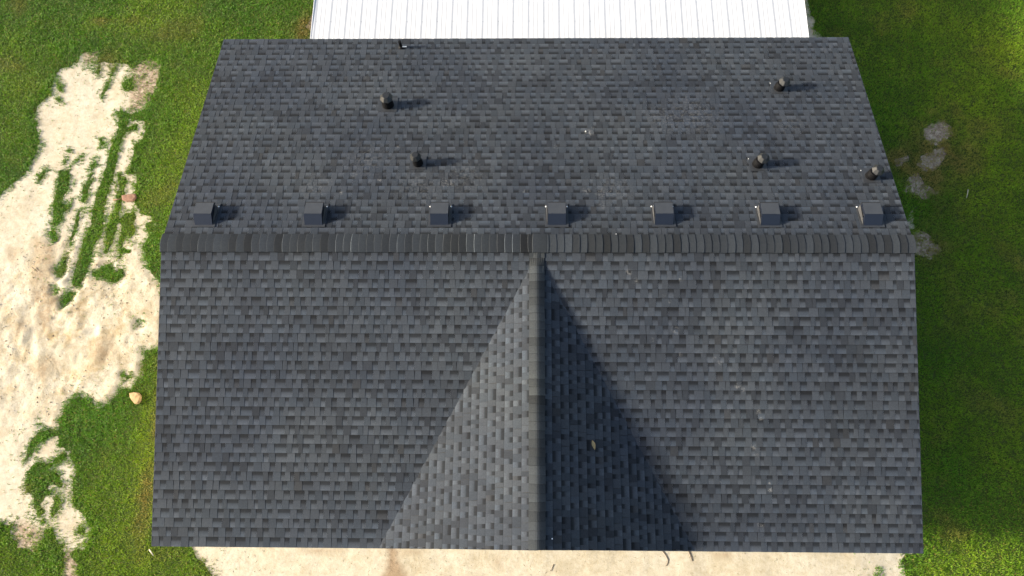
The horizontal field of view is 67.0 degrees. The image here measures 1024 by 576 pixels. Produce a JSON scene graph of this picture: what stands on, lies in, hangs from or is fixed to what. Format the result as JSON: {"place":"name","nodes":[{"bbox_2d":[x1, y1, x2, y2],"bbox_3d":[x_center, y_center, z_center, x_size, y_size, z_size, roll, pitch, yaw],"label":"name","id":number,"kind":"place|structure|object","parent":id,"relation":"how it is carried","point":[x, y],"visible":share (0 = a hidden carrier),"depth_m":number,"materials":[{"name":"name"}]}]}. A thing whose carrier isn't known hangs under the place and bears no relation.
{"place":"outdoors","nodes":[
{"label":"outdoors","id":0,"kind":"place"},
{"bbox_2d":[0,0,1023,575],"bbox_3d":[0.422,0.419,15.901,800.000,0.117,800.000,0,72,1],"label":"ground","id":1,"kind":"structure","parent":0,"point":[70,328],"depth_m":15.93,"materials":[{"name":"beige sand"}]},
{"bbox_2d":[151,37,923,553],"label":"house","id":2,"kind":"structure","parent":1,"relation":"on","point":[453,293],"depth_m":12.28,"materials":[{"name":"tile"}]},
{"bbox_2d":[310,0,808,38],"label":"metal roofed porch","id":3,"kind":"object","parent":1,"relation":"on","point":[382,19],"visible":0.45,"depth_m":15.24,"materials":[{"name":"white metal"}]},
{"bbox_2d":[0,0,1023,575],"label":"lawn grass","id":4,"kind":"structure","parent":0,"point":[156,234],"depth_m":16.64,"materials":[{"name":"green plant"}]},
{"bbox_2d":[122,194,136,201],"bbox_3d":[-8.322,-1.958,16.808,0.331,0.033,0.177,-5,72,-1],"label":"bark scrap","id":5,"kind":"object","parent":4,"relation":"on","point":[129,197],"visible":1,"depth_m":16.79,"materials":[{"name":"wood"}]},
{"bbox_2d":[129,392,141,403],"bbox_3d":[-7.526,2.177,15.468,0.188,0.079,0.297,-43,76,-12],"label":"stone","id":6,"kind":"object","parent":4,"relation":"on","point":[136,397],"visible":1,"depth_m":15.44,"materials":[{"name":"beige stone"}]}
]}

